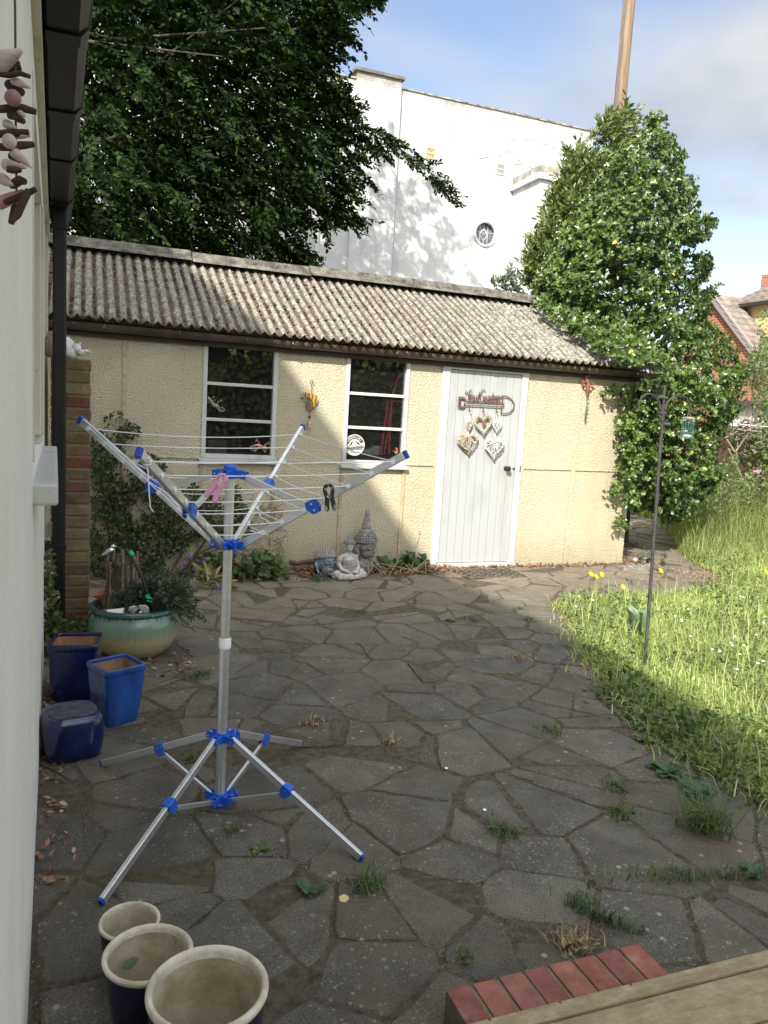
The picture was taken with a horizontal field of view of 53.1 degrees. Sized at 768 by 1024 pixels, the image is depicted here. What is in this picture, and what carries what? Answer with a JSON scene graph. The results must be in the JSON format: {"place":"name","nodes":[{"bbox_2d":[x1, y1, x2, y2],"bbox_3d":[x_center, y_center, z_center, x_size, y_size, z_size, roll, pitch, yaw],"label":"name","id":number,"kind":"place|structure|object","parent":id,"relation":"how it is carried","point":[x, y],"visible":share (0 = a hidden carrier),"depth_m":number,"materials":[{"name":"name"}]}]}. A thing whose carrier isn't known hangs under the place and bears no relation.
{"place":"outdoors","nodes":[
{"label":"outdoors","id":0,"kind":"place"},
{"bbox_2d":[27,514,767,1023],"bbox_3d":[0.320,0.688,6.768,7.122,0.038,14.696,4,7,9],"label":"patio","id":1,"kind":"structure","parent":0,"point":[361,972],"depth_m":2.94,"materials":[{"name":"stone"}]},
{"bbox_2d":[44,547,87,654],"bbox_3d":[-1.796,0.524,4.528,0.485,0.650,0.167,0,8,-21],"label":"herb robert","id":2,"kind":"object","parent":1,"relation":"on","point":[54,622],"depth_m":4.46,"materials":[{"name":"green plant"}]},
{"bbox_2d":[50,357,90,631],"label":"brick pier","id":3,"kind":"structure","parent":1,"relation":"on","point":[78,467],"depth_m":4.85,"materials":[{"name":"brown brick"}]},
{"bbox_2d":[45,331,52,356],"bbox_3d":[-2.035,-1.042,4.740,0.129,0.175,0.097,0,8,-21],"label":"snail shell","id":4,"kind":"object","parent":3,"relation":"on","point":[48,343],"visible":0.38,"depth_m":4.70},
{"bbox_2d":[66,336,89,358],"bbox_3d":[-1.963,-1.028,4.814,0.171,0.143,0.183,8,9,34],"label":"conch shell","id":5,"kind":"object","parent":3,"relation":"on","point":[74,351],"visible":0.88,"depth_m":4.79},
{"bbox_2d":[39,700,103,763],"bbox_3d":[-1.336,0.935,3.290,0.240,0.192,0.240,-2,9,-33],"label":"pot","id":6,"kind":"object","parent":1,"relation":"on","point":[71,731],"visible":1,"depth_m":3.20,"materials":[{"name":"blue ceramic"}]},
{"bbox_2d":[47,632,102,701],"bbox_3d":[-1.562,0.789,3.901,0.236,0.300,0.236,2,8,-13],"label":"square pot","id":7,"kind":"object","parent":1,"relation":"on","point":[71,654],"visible":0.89,"depth_m":3.80,"materials":[{"name":"blue ceramic"}]},
{"bbox_2d":[86,653,145,727],"bbox_3d":[-1.268,0.848,3.634,0.206,0.285,0.206,10,10,42],"label":"square pot","id":8,"kind":"object","parent":1,"relation":"on","point":[115,682],"visible":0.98,"depth_m":3.57,"materials":[{"name":"ceramic"}]},
{"bbox_2d":[98,901,159,953],"bbox_3d":[-0.670,1.149,2.022,0.155,0.170,0.155,0,8,-21],"label":"round pot","id":9,"kind":"object","parent":1,"relation":"on","point":[115,921],"visible":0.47,"depth_m":2.06,"materials":[{"name":"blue ceramic"}]},
{"bbox_2d":[87,599,180,658],"bbox_3d":[-1.509,0.695,4.650,0.538,0.299,0.538,0,8,-21],"label":"glazed bowl","id":10,"kind":"object","parent":1,"relation":"on","point":[149,634],"visible":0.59,"depth_m":4.43,"materials":[{"name":"green ceramic"}]},
{"bbox_2d":[92,589,106,603],"bbox_3d":[-1.710,0.527,4.665,0.114,0.126,0.116,0,8,-21],"label":"terracotta pot","id":11,"kind":"object","parent":10,"relation":"in","point":[99,595],"visible":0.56,"depth_m":4.64,"materials":[{"name":"orange ceramic"}]},
{"bbox_2d":[95,549,146,609],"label":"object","id":12,"kind":"object","parent":10,"relation":"on","point":[121,571],"visible":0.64,"depth_m":4.60,"materials":[{"name":"brown plant"}]},
{"bbox_2d":[101,544,116,555],"bbox_3d":[-1.625,0.225,4.544,0.090,0.071,0.040,0,8,-21],"label":"bird ornament","id":13,"kind":"object","parent":12,"relation":"on","point":[110,550],"visible":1,"depth_m":4.53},
{"bbox_2d":[124,548,152,602],"bbox_3d":[-1.452,0.375,4.553,0.191,0.319,0.038,5,8,15],"label":"hose","id":14,"kind":"object","parent":12,"relation":"on","point":[130,554],"visible":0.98,"depth_m":4.55,"materials":[{"name":"black plastic"}]},
{"bbox_2d":[113,586,132,607],"bbox_3d":[-1.540,0.516,4.533,0.114,0.185,0.089,0,8,-21],"label":"willowherb","id":15,"kind":"object","parent":10,"relation":"on","point":[123,597],"visible":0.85,"depth_m":4.53,"materials":[{"name":"green plant"}]},
{"bbox_2d":[122,600,136,612],"bbox_3d":[-1.494,0.560,4.503,0.090,0.092,0.063,6,8,20],"label":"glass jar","id":16,"kind":"object","parent":10,"relation":"on","point":[127,605],"visible":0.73,"depth_m":4.48,"materials":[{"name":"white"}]},
{"bbox_2d":[126,559,221,631],"bbox_3d":[-1.290,0.487,4.649,0.499,0.407,0.436,6,8,20],"label":"lavender","id":17,"kind":"object","parent":10,"relation":"on","point":[174,593],"visible":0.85,"depth_m":4.60,"materials":[{"name":"green plant"}]},
{"bbox_2d":[101,923,193,1023],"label":"round pot","id":18,"kind":"object","parent":1,"relation":"on","point":[153,947],"visible":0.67,"depth_m":1.88,"materials":[{"name":"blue ceramic"}]},
{"bbox_2d":[122,957,138,969],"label":"fallen leaf","id":19,"kind":"object","parent":18,"relation":"in","point":[129,963],"visible":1,"depth_m":1.85,"materials":[{"name":"green plant"}]},
{"bbox_2d":[89,409,287,579],"bbox_3d":[-1.648,-0.042,6.701,1.751,1.624,0.253,0,8,-21],"label":"shrub","id":20,"kind":"object","parent":1,"relation":"on","point":[128,492],"visible":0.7,"depth_m":6.53,"materials":[{"name":"green plant"}]},
{"bbox_2d":[183,664,217,680],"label":"grass tuft","id":21,"kind":"object","parent":1,"relation":"on","point":[202,672],"visible":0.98,"depth_m":4.28,"materials":[{"name":"green plant"}]},
{"bbox_2d":[145,945,268,1023],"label":"round pot","id":22,"kind":"object","parent":1,"relation":"on","point":[215,984],"visible":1,"depth_m":1.72,"materials":[{"name":"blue ceramic"}]},
{"bbox_2d":[189,550,237,580],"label":"geranium","id":23,"kind":"object","parent":1,"relation":"on","point":[218,562],"visible":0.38,"depth_m":6.67,"materials":[{"name":"green plant"}]},
{"bbox_2d":[192,560,238,587],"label":"dry iris","id":24,"kind":"object","parent":1,"relation":"on","point":[209,574],"visible":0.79,"depth_m":6.32,"materials":[{"name":"yellow plant"}]},
{"bbox_2d":[222,814,247,837],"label":"grass tuft","id":25,"kind":"object","parent":1,"relation":"on","point":[235,827],"visible":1,"depth_m":2.75,"materials":[{"name":"green plant"}]},
{"bbox_2d":[76,416,409,905],"bbox_3d":[-0.554,0.409,2.791,1.064,1.454,1.026,0,8,-21],"label":"rotary airer","id":26,"kind":"object","parent":1,"relation":"on","point":[220,738],"visible":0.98,"depth_m":2.77,"materials":[{"name":"metal"}]},
{"bbox_2d":[204,473,227,502],"bbox_3d":[-0.511,-0.074,2.341,0.071,0.094,0.026,2,7,-10],"label":"clothes peg","id":27,"kind":"object","parent":26,"relation":"attached to","point":[210,490],"visible":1,"depth_m":2.34,"materials":[{"name":"pink plastic"}]},
{"bbox_2d":[323,484,336,511],"bbox_3d":[-0.180,-0.047,2.558,0.049,0.094,0.027,3,7,-1],"label":"clothes peg","id":28,"kind":"object","parent":26,"relation":"attached to","point":[330,498],"visible":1,"depth_m":2.55,"materials":[{"name":"black plastic"}]},
{"bbox_2d":[249,839,270,853],"bbox_3d":[-0.430,1.159,2.655,0.072,0.011,0.078,-1,9,-32],"label":"weed rosette","id":29,"kind":"object","parent":1,"relation":"on","point":[256,848],"visible":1,"depth_m":2.66,"materials":[{"name":"green plant"}]},
{"bbox_2d":[233,549,291,581],"bbox_3d":[-1.058,0.482,6.751,0.550,0.338,0.290,0,8,-21],"label":"nasturtium","id":30,"kind":"object","parent":1,"relation":"on","point":[268,569],"visible":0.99,"depth_m":6.69,"materials":[{"name":"green plant"}]},
{"bbox_2d":[284,564,313,571],"bbox_3d":[-0.730,0.528,7.210,0.446,0.070,0.069,0,8,-23],"label":"log","id":31,"kind":"object","parent":1,"relation":"on","point":[299,567],"visible":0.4,"depth_m":7.17,"materials":[{"name":"brown wood"}]},
{"bbox_2d":[289,559,314,564],"bbox_3d":[-0.725,0.470,7.221,0.347,0.054,0.049,0,8,-21],"label":"log","id":32,"kind":"object","parent":31,"relation":"on","point":[300,562],"visible":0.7,"depth_m":7.19,"materials":[{"name":"brown wood"}]},
{"bbox_2d":[296,877,327,897],"bbox_3d":[-0.242,1.194,2.440,0.107,0.017,0.084,6,8,17],"label":"weed rosette","id":33,"kind":"object","parent":1,"relation":"on","point":[307,887],"visible":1,"depth_m":2.45,"materials":[{"name":"green plant"}]},
{"bbox_2d":[298,712,330,728],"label":"grass tuft","id":34,"kind":"object","parent":1,"relation":"on","point":[312,723],"visible":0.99,"depth_m":3.73,"materials":[{"name":"plant"}]},
{"bbox_2d":[311,574,331,581],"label":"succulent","id":35,"kind":"object","parent":1,"relation":"on","point":[319,577],"visible":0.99,"depth_m":6.85,"materials":[{"name":"green plant"}]},
{"bbox_2d":[313,548,336,576],"bbox_3d":[-0.540,0.456,7.067,0.228,0.258,0.219,5,8,15],"label":"head statue","id":36,"kind":"object","parent":1,"relation":"on","point":[324,560],"visible":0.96,"depth_m":6.98,"materials":[{"name":"grey stone"}]},
{"bbox_2d":[332,535,366,580],"bbox_3d":[-0.309,0.415,7.009,0.345,0.399,0.226,0,8,-21],"label":"seated statue","id":37,"kind":"object","parent":1,"relation":"on","point":[347,570],"visible":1,"depth_m":6.99,"materials":[{"name":"stone"}]},
{"bbox_2d":[46,233,663,574],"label":"shed","id":38,"kind":"structure","parent":1,"relation":"on","point":[172,339],"depth_m":7.54,"materials":[{"name":"beige paint"}]},
{"bbox_2d":[205,439,226,453],"bbox_3d":[-1.540,-0.581,7.017,0.174,0.157,0.180,0,8,-21],"label":"cardboard box","id":39,"kind":"object","parent":38,"relation":"in","point":[214,443],"visible":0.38,"depth_m":6.93,"materials":[{"name":"cardboard"}]},
{"bbox_2d":[207,396,224,411],"bbox_3d":[-1.490,-0.952,6.774,0.175,0.136,0.038,0,8,-21],"label":"gecko ornament","id":40,"kind":"object","parent":38,"relation":"attached to","point":[214,405],"visible":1,"depth_m":6.76,"materials":[{"name":"ceramic"}]},
{"bbox_2d":[198,346,278,464],"bbox_3d":[-1.283,-0.951,6.836,0.703,1.035,0.115,0,8,-21],"label":"window","id":41,"kind":"structure","parent":38,"relation":"in","point":[205,457],"depth_m":6.86,"materials":[{"name":"white paint"}]},
{"bbox_2d":[301,380,317,427],"bbox_3d":[-0.683,-0.989,7.019,0.167,0.430,0.041,0,8,-21],"label":"wind chime","id":42,"kind":"object","parent":38,"relation":"attached to","point":[313,398],"visible":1,"depth_m":7.03,"materials":[{"name":"metal"}]},
{"bbox_2d":[346,434,364,455],"bbox_3d":[-0.279,-0.635,7.291,0.200,0.200,0.007,0,8,-21],"label":"warning sign","id":43,"kind":"object","parent":38,"relation":"in","point":[355,442],"visible":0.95,"depth_m":7.29,"materials":[{"name":"white"}]},
{"bbox_2d":[362,445,380,454],"bbox_3d":[-0.118,-0.604,7.479,0.201,0.094,0.060,0,8,-21],"label":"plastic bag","id":44,"kind":"object","parent":38,"relation":"in","point":[373,450],"visible":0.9,"depth_m":7.46,"materials":[{"name":"grey plastic"}]},
{"bbox_2d":[339,358,410,469],"bbox_3d":[-0.077,-0.935,7.307,0.682,1.050,0.115,0,8,-21],"label":"window","id":45,"kind":"structure","parent":38,"relation":"in","point":[407,366],"depth_m":7.33,"materials":[{"name":"white paint"}]},
{"bbox_2d":[380,376,401,454],"bbox_3d":[0.085,-0.935,7.448,0.250,0.768,0.023,0,8,-21],"label":"red frame","id":46,"kind":"object","parent":38,"relation":"in","point":[391,400],"visible":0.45,"depth_m":7.43,"materials":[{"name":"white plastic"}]},
{"bbox_2d":[430,366,528,567],"bbox_3d":[0.964,-0.407,7.784,0.966,2.040,0.148,0,8,-21],"label":"door","id":47,"kind":"structure","parent":38,"relation":"in","point":[475,507],"depth_m":7.78,"materials":[{"name":"paint"}]},
{"bbox_2d":[458,389,514,413],"bbox_3d":[1.034,-1.104,7.667,0.638,0.232,0.034,0,8,-21],"label":"garden sign","id":48,"kind":"object","parent":47,"relation":"attached to","point":[496,397],"visible":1,"depth_m":7.66,"materials":[{"name":"metal"}]},
{"bbox_2d":[466,414,471,430],"bbox_3d":[0.845,-0.892,7.618,0.071,0.190,0.020,0,8,-21],"label":"wicker heart","id":49,"kind":"object","parent":48,"relation":"hanging from","point":[469,422],"visible":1,"depth_m":7.62,"materials":[{"name":"white wicker"}]},
{"bbox_2d":[457,432,477,454],"bbox_3d":[0.831,-0.684,7.641,0.242,0.232,0.062,0,8,-21],"label":"wicker heart","id":50,"kind":"object","parent":49,"relation":"hanging from","point":[460,439],"visible":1,"depth_m":7.63,"materials":[{"name":"white wicker"}]},
{"bbox_2d":[473,410,492,435],"bbox_3d":[0.987,-0.886,7.674,0.221,0.254,0.037,0,8,-21],"label":"wicker heart","id":51,"kind":"object","parent":48,"relation":"hanging from","point":[476,418],"visible":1,"depth_m":7.67,"materials":[{"name":"white wicker"}]},
{"bbox_2d":[492,421,500,432],"bbox_3d":[1.138,-0.891,7.731,0.102,0.196,0.028,0,8,-21],"label":"wicker heart","id":52,"kind":"object","parent":48,"relation":"hanging from","point":[496,426],"visible":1,"depth_m":7.73,"materials":[{"name":"white wicker"}]},
{"bbox_2d":[484,438,503,459],"bbox_3d":[1.112,-0.660,7.754,0.228,0.284,0.059,0,8,-21],"label":"wicker heart","id":53,"kind":"object","parent":52,"relation":"hanging from","point":[494,454],"visible":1,"depth_m":7.74,"materials":[{"name":"white wicker"}]},
{"bbox_2d":[490,261,527,293],"bbox_3d":[1.509,-2.247,10.014,0.936,2.100,0.604,-2,9,-34],"label":"buddleia","id":54,"kind":"object","parent":38,"relation":"on","point":[504,279],"visible":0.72,"depth_m":9.81,"materials":[{"name":"green plant"}]},
{"bbox_2d":[581,374,594,420],"bbox_3d":[2.128,-1.198,8.071,0.175,0.488,0.048,-2,9,-33],"label":"gecko ornament","id":55,"kind":"object","parent":38,"relation":"attached to","point":[587,386],"visible":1,"depth_m":8.05,"materials":[{"name":"orange paint"}]},
{"bbox_2d":[354,508,377,572],"bbox_3d":[-0.174,0.277,7.282,0.309,0.636,0.240,0,8,-21],"label":"bust statue","id":56,"kind":"object","parent":1,"relation":"on","point":[365,541],"visible":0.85,"depth_m":7.22,"materials":[{"name":"grey stone"}]},
{"bbox_2d":[342,848,393,897],"bbox_3d":[-0.041,1.175,2.476,0.222,0.097,0.202,0,8,-21],"label":"grass tuft","id":57,"kind":"object","parent":1,"relation":"on","point":[371,883],"visible":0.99,"depth_m":2.48,"materials":[{"name":"green plant"}]},
{"bbox_2d":[35,554,741,888],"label":"leaf litter","id":58,"kind":"object","parent":1,"relation":"on","point":[50,878],"visible":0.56,"depth_m":7.06,"materials":[{"name":"brown plant"}]},
{"bbox_2d":[354,530,429,573],"bbox_3d":[-0.063,0.386,7.335,1.165,0.390,0.324,0,8,-21],"label":"thistle plant","id":59,"kind":"object","parent":1,"relation":"on","point":[409,559],"visible":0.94,"depth_m":7.47,"materials":[{"name":"green plant"}]},
{"bbox_2d":[383,731,401,745],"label":"grass tuft","id":60,"kind":"object","parent":1,"relation":"on","point":[391,740],"visible":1,"depth_m":3.57,"materials":[{"name":"plant"}]},
{"bbox_2d":[451,940,475,963],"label":"grass tuft","id":61,"kind":"object","parent":1,"relation":"on","point":[468,948],"visible":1,"depth_m":2.18,"materials":[{"name":"green plant"}]},
{"bbox_2d":[454,568,527,578],"bbox_3d":[1.041,0.604,7.582,0.650,0.015,0.360,0,8,-21],"label":"doormat","id":62,"kind":"object","parent":1,"relation":"on","point":[488,573],"visible":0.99,"depth_m":7.55,"materials":[{"name":"rubber"}]},
{"bbox_2d":[483,811,529,850],"bbox_3d":[0.441,1.176,2.847,0.176,0.065,0.184,6,8,21],"label":"grass tuft","id":63,"kind":"object","parent":1,"relation":"on","point":[506,829],"visible":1,"depth_m":2.85,"materials":[{"name":"green plant"}]},
{"bbox_2d":[527,720,570,739],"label":"grass tuft","id":64,"kind":"object","parent":1,"relation":"on","point":[554,728],"visible":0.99,"depth_m":3.80,"materials":[{"name":"green plant"}]},
{"bbox_2d":[442,944,667,1023],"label":"brick step","id":65,"kind":"object","parent":1,"relation":"on","point":[528,989],"visible":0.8,"depth_m":1.96,"materials":[{"name":"red brick"}]},
{"bbox_2d":[537,913,605,958],"bbox_3d":[0.559,1.253,2.268,0.182,0.060,0.182,-1,9,-32],"label":"grass tuft","id":66,"kind":"object","parent":1,"relation":"on","point":[565,940],"visible":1,"depth_m":2.26,"materials":[{"name":"plant"}]},
{"bbox_2d":[513,89,645,298],"bbox_3d":[2.604,-2.696,10.440,2.082,6.099,1.219,0,8,-21],"label":"bay tree","id":67,"kind":"object","parent":1,"relation":"on","point":[560,200],"visible":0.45,"depth_m":10.06,"materials":[{"name":"green plant"}]},
{"bbox_2d":[567,882,601,908],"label":"grass tuft","id":68,"kind":"object","parent":1,"relation":"on","point":[581,899],"visible":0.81,"depth_m":2.47,"materials":[{"name":"green plant"}]},
{"bbox_2d":[549,885,682,946],"bbox_3d":[0.688,1.241,2.354,0.422,0.057,0.155,9,9,37],"label":"weed clump","id":69,"kind":"object","parent":1,"relation":"on","point":[610,918],"visible":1,"depth_m":2.38,"materials":[{"name":"green plant"}]},
{"bbox_2d":[470,950,767,1023],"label":"deck","id":70,"kind":"structure","parent":1,"relation":"on","point":[732,991],"depth_m":1.88,"materials":[{"name":"wood"}]},
{"bbox_2d":[599,773,639,795],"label":"grass tuft","id":71,"kind":"object","parent":1,"relation":"on","point":[616,784],"visible":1,"depth_m":3.25,"materials":[{"name":"green plant"}]},
{"bbox_2d":[601,799,641,823],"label":"grass tuft","id":72,"kind":"object","parent":1,"relation":"on","point":[621,811],"visible":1,"depth_m":3.03,"materials":[{"name":"green plant"}]},
{"bbox_2d":[620,564,649,569],"bbox_3d":[2.710,0.600,8.290,0.347,0.055,0.070,0,8,-21],"label":"edging","id":73,"kind":"object","parent":1,"relation":"on","point":[636,567],"visible":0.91,"depth_m":8.25,"materials":[{"name":"stone"}]},
{"bbox_2d":[525,109,752,541],"bbox_3d":[3.280,-2.274,9.569,2.369,5.569,4.430,10,10,41],"label":"holly tree","id":74,"kind":"object","parent":1,"relation":"on","point":[639,281],"visible":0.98,"depth_m":8.90,"materials":[{"name":"green plant"}]},
{"bbox_2d":[632,733,656,741],"bbox_3d":[1.281,1.108,3.764,0.124,0.019,0.108,0,8,-21],"label":"weed rosette","id":75,"kind":"object","parent":1,"relation":"on","point":[640,737],"visible":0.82,"depth_m":3.78,"materials":[{"name":"green plant"}]},
{"bbox_2d":[645,761,684,779],"bbox_3d":[1.263,1.150,3.421,0.145,0.025,0.165,0,8,-21],"label":"weed rosette","id":76,"kind":"object","parent":1,"relation":"on","point":[661,768],"visible":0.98,"depth_m":3.44,"materials":[{"name":"green plant"}]},
{"bbox_2d":[572,663,767,821],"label":"edge weeds","id":77,"kind":"object","parent":1,"relation":"on","point":[739,773],"visible":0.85,"depth_m":3.74,"materials":[{"name":"green plant"}]},
{"bbox_2d":[586,856,767,886],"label":"grass clump","id":78,"kind":"object","parent":1,"relation":"on","point":[692,876],"visible":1,"depth_m":2.63,"materials":[{"name":"green plant"}]},
{"bbox_2d":[626,757,767,842],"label":"grass clump","id":79,"kind":"object","parent":1,"relation":"on","point":[707,819],"visible":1,"depth_m":2.95,"materials":[{"name":"green plant"}]},
{"bbox_2d":[679,779,715,798],"bbox_3d":[1.328,1.174,3.247,0.152,0.026,0.174,4,7,6],"label":"weed rosette","id":80,"kind":"object","parent":1,"relation":"on","point":[689,784],"visible":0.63,"depth_m":3.27,"materials":[{"name":"green plant"}]},
{"bbox_2d":[739,860,763,877],"bbox_3d":[1.280,1.250,2.679,0.087,0.018,0.116,6,8,19],"label":"weed rosette","id":81,"kind":"object","parent":1,"relation":"on","point":[754,866],"visible":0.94,"depth_m":2.70,"materials":[{"name":"green plant"}]},
{"bbox_2d":[129,0,767,390],"label":"sky","id":82,"kind":"structure","parent":0,"point":[704,63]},
{"bbox_2d":[546,498,767,815],"bbox_3d":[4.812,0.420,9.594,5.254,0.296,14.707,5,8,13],"label":"lawn grass","id":83,"kind":"structure","parent":0,"point":[679,635],"depth_m":5.16,"materials":[{"name":"green plant"}]},
{"bbox_2d":[626,605,651,634],"bbox_3d":[1.846,0.785,5.592,0.169,0.222,0.204,7,8,28],"label":"mullein","id":84,"kind":"object","parent":83,"relation":"on","point":[633,616],"visible":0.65,"depth_m":5.55,"materials":[{"name":"green plant"}]},
{"bbox_2d":[556,512,767,771],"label":"lawn clover","id":85,"kind":"object","parent":83,"relation":"on","point":[715,715],"visible":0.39,"depth_m":5.11,"materials":[{"name":"green plant"}]},
{"bbox_2d":[637,385,697,664],"bbox_3d":[1.666,0.170,4.741,0.450,1.878,0.026,0,8,-21],"label":"feeder pole","id":86,"kind":"object","parent":83,"relation":"on","point":[662,413],"visible":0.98,"depth_m":4.70,"materials":[{"name":"black metal"}]},
{"bbox_2d":[680,411,695,438],"bbox_3d":[1.862,-0.535,4.710,0.082,0.172,0.082,0,8,-21],"label":"bird feeder","id":87,"kind":"object","parent":86,"relation":"hanging from","point":[686,436],"visible":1,"depth_m":4.70,"materials":[{"name":"metal"}]},
{"bbox_2d":[575,595,764,669],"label":"lawn daisies","id":88,"kind":"object","parent":83,"relation":"on","point":[712,648],"visible":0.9,"depth_m":5.15,"materials":[{"name":"white plant"}]},
{"bbox_2d":[632,477,767,562],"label":"tall grass","id":89,"kind":"structure","parent":83,"relation":"on","point":[727,525],"depth_m":10.25,"materials":[{"name":"green plant"}]},
{"bbox_2d":[692,454,746,530],"bbox_3d":[4.742,-0.229,10.915,0.729,1.246,1.784,7,8,24],"label":"border shrub","id":90,"kind":"object","parent":83,"relation":"on","point":[728,494],"visible":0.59,"depth_m":10.73,"materials":[{"name":"green plant"}]},
{"bbox_2d":[726,309,767,500],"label":"overhanging branch","id":91,"kind":"object","parent":83,"relation":"on","point":[762,331],"visible":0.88,"depth_m":12.44,"materials":[{"name":"green plant"}]},
{"bbox_2d":[729,427,767,499],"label":"border shrub","id":92,"kind":"object","parent":83,"relation":"on","point":[763,451],"visible":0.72,"depth_m":12.62,"materials":[{"name":"green plant"}]},
{"bbox_2d":[722,412,766,473],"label":"brushwood","id":93,"kind":"object","parent":92,"relation":"on","point":[738,427],"visible":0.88,"depth_m":12.16,"materials":[{"name":"brown wood"}]},
{"bbox_2d":[733,462,767,527],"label":"border shrub","id":94,"kind":"object","parent":83,"relation":"on","point":[762,485],"visible":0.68,"depth_m":11.20,"materials":[{"name":"green plant"}]},
{"bbox_2d":[744,333,767,501],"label":"border shrub","id":95,"kind":"object","parent":83,"relation":"on","point":[762,416],"visible":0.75,"depth_m":13.30,"materials":[{"name":"green plant"}]},
{"label":"ground","id":96,"kind":"structure","parent":0,"visible":0},
{"bbox_2d":[0,0,92,1023],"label":"house","id":97,"kind":"structure","parent":96,"relation":"on","point":[52,38],"depth_m":1.96,"materials":[{"name":"paint"}]},
{"bbox_2d":[0,0,37,224],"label":"driftwood mobile","id":98,"kind":"object","parent":97,"relation":"hanging from","point":[15,109],"visible":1,"depth_m":0.49,"materials":[{"name":"wood"}]},
{"bbox_2d":[32,71,57,505],"bbox_3d":[-1.392,-0.731,2.938,0.268,1.185,1.796,0,8,-23],"label":"window","id":99,"kind":"structure","parent":97,"relation":"in","point":[45,483],"depth_m":3.54,"materials":[{"name":"beige paint"}]},
{"bbox_2d":[50,0,467,266],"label":"beech tree","id":100,"kind":"object","parent":96,"relation":"on","point":[152,81],"visible":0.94,"depth_m":10.69,"materials":[{"name":"green plant"}]},
{"bbox_2d":[50,24,617,322],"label":"white building","id":101,"kind":"structure","parent":96,"relation":"on","point":[497,165],"depth_m":18.84,"materials":[{"name":"paint"}]},
{"bbox_2d":[474,220,496,246],"bbox_3d":[2.546,-7.033,19.452,0.660,0.660,0.147,0,8,-21],"label":"round window","id":102,"kind":"structure","parent":101,"relation":"in","point":[483,233],"depth_m":19.49,"materials":[{"name":"white glass"}]},
{"bbox_2d":[613,0,634,124],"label":"telegraph pole","id":103,"kind":"object","parent":96,"relation":"on","point":[625,43],"visible":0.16,"depth_m":18.89,"materials":[{"name":"brown wood"}]},
{"bbox_2d":[646,274,767,477],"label":"brick house","id":104,"kind":"structure","parent":96,"relation":"on","point":[737,319],"depth_m":20.54,"materials":[{"name":"red"}]},
{"bbox_2d":[698,426,767,503],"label":"garden fence","id":105,"kind":"object","parent":96,"relation":"on","point":[723,449],"visible":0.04,"depth_m":14.47,"materials":[{"name":"brown wood"}]},
{"bbox_2d":[728,401,767,428],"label":"outhouse","id":106,"kind":"structure","parent":96,"relation":"on","point":[746,405],"depth_m":18.88,"materials":[{"name":"white paint"}]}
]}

